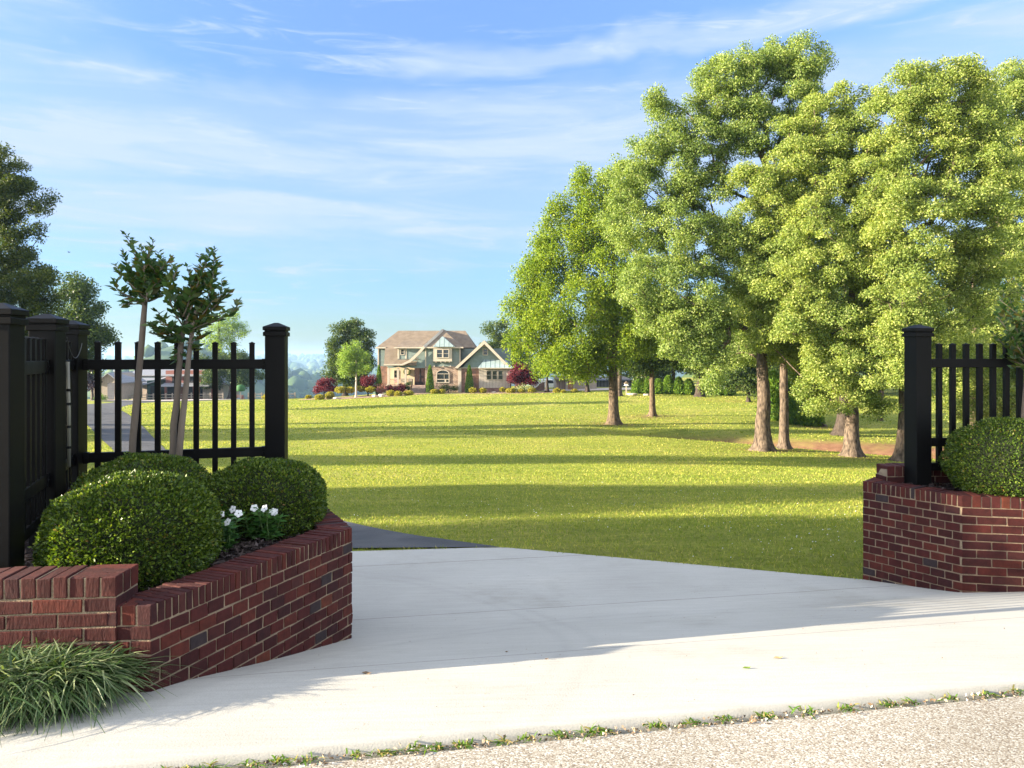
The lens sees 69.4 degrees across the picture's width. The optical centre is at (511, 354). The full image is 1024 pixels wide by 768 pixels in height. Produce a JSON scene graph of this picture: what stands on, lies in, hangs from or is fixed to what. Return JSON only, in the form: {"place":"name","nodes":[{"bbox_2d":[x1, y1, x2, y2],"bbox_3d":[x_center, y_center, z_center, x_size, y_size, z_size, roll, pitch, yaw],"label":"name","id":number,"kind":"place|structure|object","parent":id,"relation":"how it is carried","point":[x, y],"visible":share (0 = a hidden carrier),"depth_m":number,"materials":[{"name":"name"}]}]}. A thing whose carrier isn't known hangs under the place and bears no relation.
{"place":"outdoors","nodes":[
{"label":"outdoors","id":0,"kind":"place"},
{"bbox_2d":[87,401,497,547],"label":"driveway","id":1,"kind":"structure","parent":0,"point":[363,536],"depth_m":9.83,"materials":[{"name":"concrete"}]},
{"bbox_2d":[0,0,1023,357],"label":"sky","id":2,"kind":"structure","parent":0,"point":[388,165],"materials":[{"name":"blue"}]},
{"bbox_2d":[87,346,1013,579],"bbox_3d":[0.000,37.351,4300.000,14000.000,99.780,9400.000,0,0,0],"label":"ground","id":3,"kind":"structure","parent":0,"point":[870,448],"depth_m":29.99,"materials":[{"name":"plant"}]},
{"bbox_2d":[0,141,72,336],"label":"shade tree","id":4,"kind":"object","parent":3,"relation":"on","point":[28,287],"visible":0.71,"depth_m":41.70,"materials":[{"name":"green plant"}]},
{"bbox_2d":[53,270,122,375],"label":"shade tree","id":5,"kind":"object","parent":3,"relation":"on","point":[77,292],"visible":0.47,"depth_m":67.55,"materials":[{"name":"green plant"}]},
{"bbox_2d":[87,370,102,399],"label":"purple tree","id":6,"kind":"object","parent":3,"relation":"on","point":[90,381],"visible":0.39,"depth_m":127.30,"materials":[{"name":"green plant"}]},
{"bbox_2d":[91,372,146,399],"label":"tan shed","id":7,"kind":"structure","parent":3,"relation":"on","point":[128,381],"depth_m":133.19,"materials":[{"name":"grey metal"}]},
{"bbox_2d":[107,383,113,398],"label":"roll door","id":8,"kind":"structure","parent":7,"relation":"in","point":[110,386],"depth_m":131.93,"materials":[{"name":"metal"}]},
{"bbox_2d":[127,393,223,399],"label":"rail fence","id":9,"kind":"object","parent":3,"relation":"on","point":[172,394],"visible":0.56,"depth_m":134.94,"materials":[{"name":"grey wood"}]},
{"bbox_2d":[0,509,352,693],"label":"brick planter","id":10,"kind":"object","parent":3,"relation":"on","point":[286,597],"visible":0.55,"depth_m":3.54,"materials":[{"name":"brick"}]},
{"bbox_2d":[25,527,311,591],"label":"mulch","id":11,"kind":"object","parent":10,"relation":"in","point":[240,548],"visible":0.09,"depth_m":4.34,"materials":[{"name":"soil"}]},
{"bbox_2d":[28,468,225,591],"bbox_3d":[-2.022,0.949,3.961,0.887,0.676,0.945,0,0,0],"label":"boxwood ball","id":12,"kind":"object","parent":11,"relation":"on","point":[157,526],"visible":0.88,"depth_m":3.67,"materials":[{"name":"green plant"}]},
{"bbox_2d":[69,451,212,507],"bbox_3d":[-2.329,0.954,4.699,0.882,0.692,0.859,0,0,0],"label":"boxwood ball","id":13,"kind":"object","parent":11,"relation":"on","point":[174,464],"visible":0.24,"depth_m":4.61,"materials":[{"name":"green plant"}]},
{"bbox_2d":[104,230,178,460],"bbox_3d":[-2.590,0.113,5.231,0.449,2.055,0.632,0,0,-16],"label":"crape myrtle","id":14,"kind":"object","parent":11,"relation":"on","point":[144,281],"visible":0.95,"depth_m":5.10,"materials":[{"name":"green plant"}]},
{"bbox_2d":[0,303,289,567],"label":"metal fence","id":15,"kind":"object","parent":11,"relation":"on","point":[36,473],"visible":0.88,"depth_m":4.57,"materials":[{"name":"metal"}]},
{"bbox_2d":[66,362,70,466],"bbox_3d":[-2.795,0.373,4.660,0.030,0.662,0.030,0,0,22],"label":"conduit","id":16,"kind":"object","parent":15,"relation":"attached to","point":[68,425],"visible":0.91,"depth_m":4.65,"materials":[{"name":"metal"}]},
{"bbox_2d":[141,246,243,455],"bbox_3d":[-2.208,0.192,5.149,0.675,1.913,0.508,0,0,0],"label":"crape myrtle","id":17,"kind":"object","parent":11,"relation":"on","point":[185,299],"visible":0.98,"depth_m":5.11,"materials":[{"name":"green plant"}]},
{"bbox_2d":[221,506,238,532],"bbox_3d":[-1.777,1.034,4.574,0.212,0.215,0.158,0,0,23],"label":"periwinkle","id":18,"kind":"object","parent":11,"relation":"on","point":[230,510],"visible":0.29,"depth_m":4.57,"materials":[{"name":"white plant"}]},
{"bbox_2d":[220,510,244,551],"bbox_3d":[-1.667,1.026,4.315,0.171,0.232,0.221,0,0,0],"label":"periwinkle","id":19,"kind":"object","parent":11,"relation":"on","point":[229,537],"visible":0.73,"depth_m":4.30,"materials":[{"name":"green plant"}]},
{"bbox_2d":[240,513,268,539],"bbox_3d":[-1.588,1.058,4.601,0.203,0.168,0.220,0,0,0],"label":"periwinkle","id":20,"kind":"object","parent":11,"relation":"on","point":[253,530],"visible":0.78,"depth_m":4.56,"materials":[{"name":"green plant"}]},
{"bbox_2d":[204,456,329,541],"bbox_3d":[-1.677,0.991,4.982,0.877,0.608,0.877,0,0,0],"label":"boxwood ball","id":21,"kind":"object","parent":11,"relation":"on","point":[295,490],"visible":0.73,"depth_m":4.73,"materials":[{"name":"green plant"}]},
{"bbox_2d":[249,504,288,541],"bbox_3d":[-1.491,1.023,4.532,0.191,0.237,0.190,0,0,45],"label":"periwinkle","id":22,"kind":"object","parent":11,"relation":"on","point":[271,532],"visible":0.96,"depth_m":4.53,"materials":[{"name":"green plant"}]},
{"bbox_2d":[131,369,238,399],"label":"barn","id":23,"kind":"structure","parent":3,"relation":"on","point":[167,381],"depth_m":141.14,"materials":[{"name":"paint"}]},
{"bbox_2d":[200,311,251,357],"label":"feathery tree","id":24,"kind":"object","parent":3,"relation":"on","point":[234,326],"visible":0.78,"depth_m":149.60,"materials":[{"name":"green plant"}]},
{"bbox_2d":[199,349,264,398],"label":"shade tree","id":25,"kind":"object","parent":3,"relation":"on","point":[242,376],"visible":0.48,"depth_m":138.97,"materials":[{"name":"green plant"}]},
{"bbox_2d":[232,758,266,767],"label":"weed tuft","id":26,"kind":"object","parent":3,"relation":"on","point":[246,762],"visible":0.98,"depth_m":2.55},
{"bbox_2d":[267,754,297,767],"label":"weed tuft","id":27,"kind":"object","parent":3,"relation":"on","point":[280,759],"visible":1,"depth_m":2.57,"materials":[{"name":"plant"}]},
{"bbox_2d":[286,752,327,765],"bbox_3d":[-0.713,1.415,2.573,0.141,0.035,0.097,0,0,26],"label":"weed tuft","id":28,"kind":"object","parent":3,"relation":"on","point":[306,760],"visible":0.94,"depth_m":2.58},
{"bbox_2d":[87,340,553,398],"bbox_3d":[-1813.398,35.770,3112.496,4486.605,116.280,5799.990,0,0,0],"label":"woodland","id":29,"kind":"object","parent":3,"relation":"on","point":[302,380],"visible":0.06,"depth_m":1240.88,"materials":[{"name":"plant"}]},
{"bbox_2d":[320,317,377,395],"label":"shade tree","id":30,"kind":"object","parent":3,"relation":"on","point":[352,329],"visible":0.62,"depth_m":105.10,"materials":[{"name":"green plant"}]},
{"bbox_2d":[346,746,373,760],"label":"weed tuft","id":31,"kind":"object","parent":3,"relation":"on","point":[354,754],"visible":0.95,"depth_m":2.61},
{"bbox_2d":[359,748,399,757],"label":"weed tuft","id":32,"kind":"object","parent":3,"relation":"on","point":[385,751],"visible":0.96,"depth_m":2.63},
{"bbox_2d":[300,391,553,399],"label":"garden bed","id":33,"kind":"object","parent":3,"relation":"on","point":[365,396],"visible":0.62,"depth_m":95.27,"materials":[{"name":"soil"}]},
{"bbox_2d":[312,377,337,395],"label":"red maple","id":34,"kind":"object","parent":33,"relation":"on","point":[323,384],"visible":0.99,"depth_m":95.58,"materials":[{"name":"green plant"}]},
{"bbox_2d":[334,339,373,397],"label":"young tree","id":35,"kind":"object","parent":33,"relation":"on","point":[355,370],"visible":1,"depth_m":93.77,"materials":[{"name":"green plant"}]},
{"bbox_2d":[359,374,376,395],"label":"red maple","id":36,"kind":"object","parent":33,"relation":"on","point":[367,381],"visible":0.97,"depth_m":96.53,"materials":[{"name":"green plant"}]},
{"bbox_2d":[375,365,381,394],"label":"cone shrub","id":37,"kind":"object","parent":33,"relation":"on","point":[378,379],"visible":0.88,"depth_m":96.78,"materials":[{"name":"plant"}]},
{"bbox_2d":[376,383,387,393],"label":"pink shrub","id":38,"kind":"object","parent":33,"relation":"on","point":[383,389],"visible":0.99,"depth_m":96.30,"materials":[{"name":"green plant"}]},
{"bbox_2d":[386,383,405,391],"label":"red shrub","id":39,"kind":"object","parent":33,"relation":"on","point":[401,387],"visible":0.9,"depth_m":96.81,"materials":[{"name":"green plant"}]},
{"bbox_2d":[426,365,433,392],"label":"cone shrub","id":40,"kind":"object","parent":33,"relation":"on","point":[429,383],"visible":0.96,"depth_m":97.19,"materials":[{"name":"plant"}]},
{"bbox_2d":[438,383,458,392],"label":"green shrub","id":41,"kind":"object","parent":33,"relation":"on","point":[446,386],"visible":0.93,"depth_m":96.90,"materials":[{"name":"green plant"}]},
{"bbox_2d":[465,365,473,392],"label":"cone shrub","id":42,"kind":"object","parent":33,"relation":"on","point":[469,383],"visible":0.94,"depth_m":96.68,"materials":[{"name":"plant"}]},
{"bbox_2d":[506,362,538,388],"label":"red maple","id":43,"kind":"object","parent":33,"relation":"on","point":[517,375],"visible":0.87,"depth_m":96.50,"materials":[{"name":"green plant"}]},
{"bbox_2d":[523,356,558,391],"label":"shade tree","id":44,"kind":"object","parent":33,"relation":"on","point":[547,386],"visible":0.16,"depth_m":95.75,"materials":[{"name":"green plant"}]},
{"bbox_2d":[415,742,447,754],"bbox_3d":[-0.283,1.415,2.652,0.120,0.032,0.098,0,0,-45],"label":"weed tuft","id":45,"kind":"object","parent":3,"relation":"on","point":[439,746],"visible":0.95,"depth_m":2.66,"materials":[{"name":"plant"}]},
{"bbox_2d":[375,329,512,393],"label":"house","id":46,"kind":"structure","parent":3,"relation":"on","point":[449,357],"depth_m":99.68,"materials":[{"name":"brown"}]},
{"bbox_2d":[415,368,424,384],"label":"door","id":47,"kind":"structure","parent":46,"relation":"in","point":[419,372],"depth_m":101.55,"materials":[{"name":"brown wood"}]},
{"bbox_2d":[433,348,451,361],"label":"box window","id":48,"kind":"structure","parent":46,"relation":"in","point":[439,354],"depth_m":99.15,"materials":[{"name":"white glass"}]},
{"bbox_2d":[436,370,449,382],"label":"arched window","id":49,"kind":"structure","parent":46,"relation":"in","point":[442,376],"depth_m":99.61,"materials":[{"name":"white glass"}]},
{"bbox_2d":[483,734,512,745],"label":"weed tuft","id":50,"kind":"object","parent":3,"relation":"on","point":[502,740],"visible":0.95,"depth_m":2.70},
{"bbox_2d":[479,319,524,353],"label":"background tree","id":51,"kind":"object","parent":3,"relation":"on","point":[495,335],"visible":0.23,"depth_m":126.88,"materials":[{"name":"green plant"}]},
{"bbox_2d":[0,589,1023,767],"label":"concrete apron","id":52,"kind":"object","parent":3,"relation":"on","point":[600,667],"visible":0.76,"depth_m":3.26,"materials":[{"name":"concrete"}]},
{"bbox_2d":[3,692,115,714],"bbox_3d":[-3.046,1.462,2.967,2.778,0.101,0.397,0,0,-7],"label":"planting bed","id":53,"kind":"object","parent":52,"relation":"on","point":[72,705],"visible":0.11,"depth_m":3.01,"materials":[{"name":"soil"}]},
{"bbox_2d":[0,641,96,747],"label":"liriope","id":54,"kind":"object","parent":53,"relation":"on","point":[3,690],"visible":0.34,"depth_m":2.89,"materials":[{"name":"plant"}]},
{"bbox_2d":[0,637,209,740],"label":"liriope","id":55,"kind":"object","parent":53,"relation":"on","point":[101,672],"visible":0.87,"depth_m":2.98,"materials":[{"name":"plant"}]},
{"bbox_2d":[197,758,230,767],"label":"weed tuft","id":56,"kind":"object","parent":52,"relation":"on","point":[211,764],"visible":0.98,"depth_m":2.53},
{"bbox_2d":[451,738,472,749],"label":"weed tuft","id":57,"kind":"object","parent":52,"relation":"on","point":[462,743],"visible":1,"depth_m":2.68,"materials":[{"name":"plant"}]},
{"bbox_2d":[511,731,541,743],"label":"weed tuft","id":58,"kind":"object","parent":52,"relation":"on","point":[522,737],"visible":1,"depth_m":2.72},
{"bbox_2d":[501,337,545,378],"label":"background tree","id":59,"kind":"object","parent":3,"relation":"on","point":[520,358],"visible":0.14,"depth_m":120.66,"materials":[{"name":"green plant"}]},
{"bbox_2d":[534,379,553,387],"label":"white van","id":60,"kind":"object","parent":3,"relation":"on","point":[551,382],"visible":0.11,"depth_m":112.00,"materials":[{"name":"paint"}]},
{"bbox_2d":[541,729,580,739],"bbox_3d":[0.192,1.415,2.753,0.159,0.041,0.097,0,0,-15],"label":"weed tuft","id":61,"kind":"object","parent":3,"relation":"on","point":[561,734],"visible":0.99,"depth_m":2.75,"materials":[{"name":"plant"}]},
{"bbox_2d":[554,374,596,389],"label":"garage","id":62,"kind":"structure","parent":3,"relation":"on","point":[561,385],"depth_m":104.00,"materials":[{"name":"paint"}]},
{"bbox_2d":[541,388,629,390],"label":"garage court","id":63,"kind":"object","parent":3,"relation":"on","point":[590,389],"visible":0.22,"depth_m":102.06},
{"bbox_2d":[497,153,679,424],"bbox_3d":[5.793,-4.782,54.300,14.008,20.449,7.616,0,0,0],"label":"maple tree","id":64,"kind":"object","parent":3,"relation":"on","point":[606,311],"visible":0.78,"depth_m":53.55,"materials":[{"name":"green plant"}]},
{"bbox_2d":[588,727,615,735],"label":"weed tuft","id":65,"kind":"object","parent":3,"relation":"on","point":[600,732],"visible":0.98,"depth_m":2.77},
{"bbox_2d":[594,334,624,395],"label":"shade tree","id":66,"kind":"object","parent":3,"relation":"on","point":[620,385],"visible":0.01,"depth_m":87.73,"materials":[{"name":"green plant"}]},
{"bbox_2d":[597,376,632,386],"bbox_3d":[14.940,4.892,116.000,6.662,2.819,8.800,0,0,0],"label":"car","id":67,"kind":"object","parent":3,"relation":"on","point":[603,382],"depth_m":112.00,"materials":[{"name":"metal"}]},
{"bbox_2d":[630,375,642,393],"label":"conifer","id":68,"kind":"object","parent":3,"relation":"on","point":[637,385],"visible":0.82,"depth_m":92.45,"materials":[{"name":"green plant"}]},
{"bbox_2d":[351,547,926,624],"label":"concrete drive","id":69,"kind":"structure","parent":3,"relation":"on","point":[391,586],"depth_m":6.39,"materials":[{"name":"concrete"}]},
{"bbox_2d":[606,361,678,380],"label":"background tree","id":70,"kind":"object","parent":3,"relation":"on","point":[626,375],"visible":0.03,"depth_m":127.66,"materials":[{"name":"green plant"}]},
{"bbox_2d":[642,377,649,393],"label":"conifer","id":71,"kind":"object","parent":3,"relation":"on","point":[645,387],"visible":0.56,"depth_m":92.14,"materials":[{"name":"green plant"}]},
{"bbox_2d":[643,718,666,729],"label":"weed tuft","id":72,"kind":"object","parent":3,"relation":"on","point":[659,725],"visible":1,"depth_m":2.81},
{"bbox_2d":[609,283,702,416],"bbox_3d":[11.946,-0.494,62.156,9.340,11.827,5.640,0,0,0],"label":"maple tree","id":73,"kind":"object","parent":3,"relation":"on","point":[651,366],"visible":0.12,"depth_m":61.63,"materials":[{"name":"green plant"}]},
{"bbox_2d":[654,379,662,393],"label":"conifer","id":74,"kind":"object","parent":3,"relation":"on","point":[658,383],"visible":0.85,"depth_m":91.62,"materials":[{"name":"green plant"}]},
{"bbox_2d":[632,314,693,381],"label":"background tree","id":75,"kind":"object","parent":3,"relation":"on","point":[663,373],"visible":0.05,"depth_m":117.03,"materials":[{"name":"green plant"}]},
{"bbox_2d":[662,375,673,393],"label":"conifer","id":76,"kind":"object","parent":3,"relation":"on","point":[668,385],"visible":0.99,"depth_m":91.32,"materials":[{"name":"green plant"}]},
{"bbox_2d":[672,376,683,394],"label":"conifer","id":77,"kind":"object","parent":3,"relation":"on","point":[678,384],"visible":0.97,"depth_m":90.91,"materials":[{"name":"green plant"}]},
{"bbox_2d":[682,378,695,394],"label":"conifer","id":78,"kind":"object","parent":3,"relation":"on","point":[689,387],"visible":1,"depth_m":90.53,"materials":[{"name":"green plant"}]},
{"bbox_2d":[675,717,708,727],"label":"weed tuft","id":79,"kind":"object","parent":3,"relation":"on","point":[689,721],"visible":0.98,"depth_m":2.84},
{"bbox_2d":[657,294,745,396],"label":"shade tree","id":80,"kind":"object","parent":3,"relation":"on","point":[700,372],"visible":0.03,"depth_m":87.57,"materials":[{"name":"green plant"}]},
{"bbox_2d":[592,28,838,451],"bbox_3d":[10.642,-5.782,37.778,12.622,21.976,6.561,0,0,-14],"label":"tulip tree","id":81,"kind":"object","parent":3,"relation":"on","point":[727,239],"visible":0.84,"depth_m":36.99,"materials":[{"name":"green plant"}]},
{"bbox_2d":[713,714,736,723],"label":"weed tuft","id":82,"kind":"object","parent":3,"relation":"on","point":[725,717],"visible":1,"depth_m":2.87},
{"bbox_2d":[719,350,787,401],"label":"shade tree","id":83,"kind":"object","parent":3,"relation":"on","point":[746,376],"visible":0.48,"depth_m":79.31,"materials":[{"name":"green plant"}]},
{"bbox_2d":[754,369,779,418],"bbox_3d":[21.933,3.273,61.991,3.097,4.252,3.001,0,0,0],"label":"conifer","id":84,"kind":"object","parent":3,"relation":"on","point":[774,378],"visible":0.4,"depth_m":61.45,"materials":[{"name":"green plant"}]},
{"bbox_2d":[754,711,781,720],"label":"weed tuft","id":85,"kind":"object","parent":3,"relation":"on","point":[764,714],"visible":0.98,"depth_m":2.90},
{"bbox_2d":[725,209,833,449],"bbox_3d":[14.288,-1.435,39.362,6.463,13.461,4.287,0,0,0],"label":"oak tree","id":86,"kind":"object","parent":3,"relation":"on","point":[784,441],"visible":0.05,"depth_m":39.30,"materials":[{"name":"green plant"}]},
{"bbox_2d":[770,380,789,420],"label":"conifer","id":87,"kind":"object","parent":3,"relation":"on","point":[775,411],"visible":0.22,"depth_m":59.82,"materials":[{"name":"green plant"}]},
{"bbox_2d":[788,385,805,424],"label":"conifer","id":88,"kind":"object","parent":3,"relation":"on","point":[795,417],"visible":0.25,"depth_m":57.34,"materials":[{"name":"green plant"}]},
{"bbox_2d":[787,355,829,426],"bbox_3d":[23.320,1.130,56.875,6.089,9.273,4.502,0,0,0],"label":"maple tree","id":89,"kind":"object","parent":3,"relation":"on","point":[793,375],"visible":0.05,"depth_m":56.79,"materials":[{"name":"green plant"}]},
{"bbox_2d":[799,401,825,426],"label":"conifer","id":90,"kind":"object","parent":3,"relation":"on","point":[814,421],"visible":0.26,"depth_m":56.41,"materials":[{"name":"green plant"}]},
{"bbox_2d":[725,78,904,457],"bbox_3d":[14.974,-4.075,35.822,9.289,18.590,7.497,0,0,0],"label":"oak tree","id":91,"kind":"object","parent":3,"relation":"on","point":[806,154],"visible":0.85,"depth_m":34.77,"materials":[{"name":"green plant"}]},
{"bbox_2d":[834,702,861,712],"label":"weed tuft","id":92,"kind":"object","parent":3,"relation":"on","point":[846,706],"visible":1,"depth_m":2.96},
{"bbox_2d":[804,283,928,436],"bbox_3d":[23.143,-0.160,49.878,10.031,11.777,6.498,0,0,0],"label":"oak tree","id":93,"kind":"object","parent":3,"relation":"on","point":[839,427],"visible":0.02,"depth_m":49.47,"materials":[{"name":"green plant"}]},
{"bbox_2d":[876,698,901,707],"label":"weed tuft","id":94,"kind":"object","parent":3,"relation":"on","point":[887,704],"visible":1,"depth_m":2.99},
{"bbox_2d":[856,292,934,393],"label":"background tree","id":95,"kind":"object","parent":3,"relation":"on","point":[880,373],"depth_m":94.77,"materials":[{"name":"green plant"}]},
{"bbox_2d":[841,52,1023,461],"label":"oak tree","id":96,"kind":"object","parent":3,"relation":"on","point":[907,199],"visible":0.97,"depth_m":32.99,"materials":[{"name":"green plant"}]},
{"bbox_2d":[863,463,1023,592],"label":"brick planter","id":97,"kind":"object","parent":3,"relation":"on","point":[920,536],"visible":0.71,"depth_m":5.93,"materials":[{"name":"brick"}]},
{"bbox_2d":[902,481,974,492],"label":"mulch","id":98,"kind":"object","parent":97,"relation":"in","point":[950,487],"visible":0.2,"depth_m":6.30,"materials":[{"name":"brown plant"}]},
{"bbox_2d":[902,325,1023,486],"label":"metal fence","id":99,"kind":"object","parent":98,"relation":"on","point":[920,363],"visible":0.88,"depth_m":6.38,"materials":[{"name":"metal"}]},
{"bbox_2d":[937,416,1023,500],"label":"boxwood ball","id":100,"kind":"object","parent":98,"relation":"on","point":[987,455],"visible":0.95,"depth_m":5.87,"materials":[{"name":"green plant"}]},
{"bbox_2d":[989,281,1023,418],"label":"crape myrtle","id":101,"kind":"object","parent":98,"relation":"on","point":[1015,333],"visible":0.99,"depth_m":6.29,"materials":[{"name":"green plant"}]},
{"bbox_2d":[933,692,959,701],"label":"weed tuft","id":102,"kind":"object","parent":3,"relation":"on","point":[950,698],"visible":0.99,"depth_m":3.04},
{"bbox_2d":[917,271,998,383],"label":"background tree","id":103,"kind":"object","parent":3,"relation":"on","point":[950,308],"visible":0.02,"depth_m":90.77,"materials":[{"name":"green plant"}]},
{"bbox_2d":[932,55,1023,425],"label":"oak tree","id":104,"kind":"object","parent":3,"relation":"on","point":[1011,89],"visible":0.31,"depth_m":44.73,"materials":[{"name":"green plant"}]},
{"bbox_2d":[273,696,1023,767],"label":"road","id":105,"kind":"structure","parent":0,"point":[988,733],"depth_m":2.67,"materials":[{"name":"gravel"}]},
{"bbox_2d":[395,737,433,752],"bbox_3d":[-0.359,1.407,2.642,0.125,0.044,0.113,0,0,-29],"label":"weed tuft","id":106,"kind":"object","parent":105,"relation":"on","point":[408,750],"visible":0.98,"depth_m":2.64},
{"bbox_2d":[572,722,599,740],"bbox_3d":[0.295,1.398,2.773,0.127,0.036,0.111,0,0,-21],"label":"weed tuft","id":107,"kind":"object","parent":105,"relation":"on","point":[590,729],"visible":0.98,"depth_m":2.77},
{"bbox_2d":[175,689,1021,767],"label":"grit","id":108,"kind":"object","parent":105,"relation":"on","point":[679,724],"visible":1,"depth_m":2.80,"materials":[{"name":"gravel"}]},
{"bbox_2d":[789,705,819,718],"bbox_3d":[1.162,1.400,2.922,0.138,0.040,0.127,0,0,0],"label":"weed tuft","id":109,"kind":"object","parent":105,"relation":"on","point":[801,709],"visible":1,"depth_m":2.92,"materials":[{"name":"plant"}]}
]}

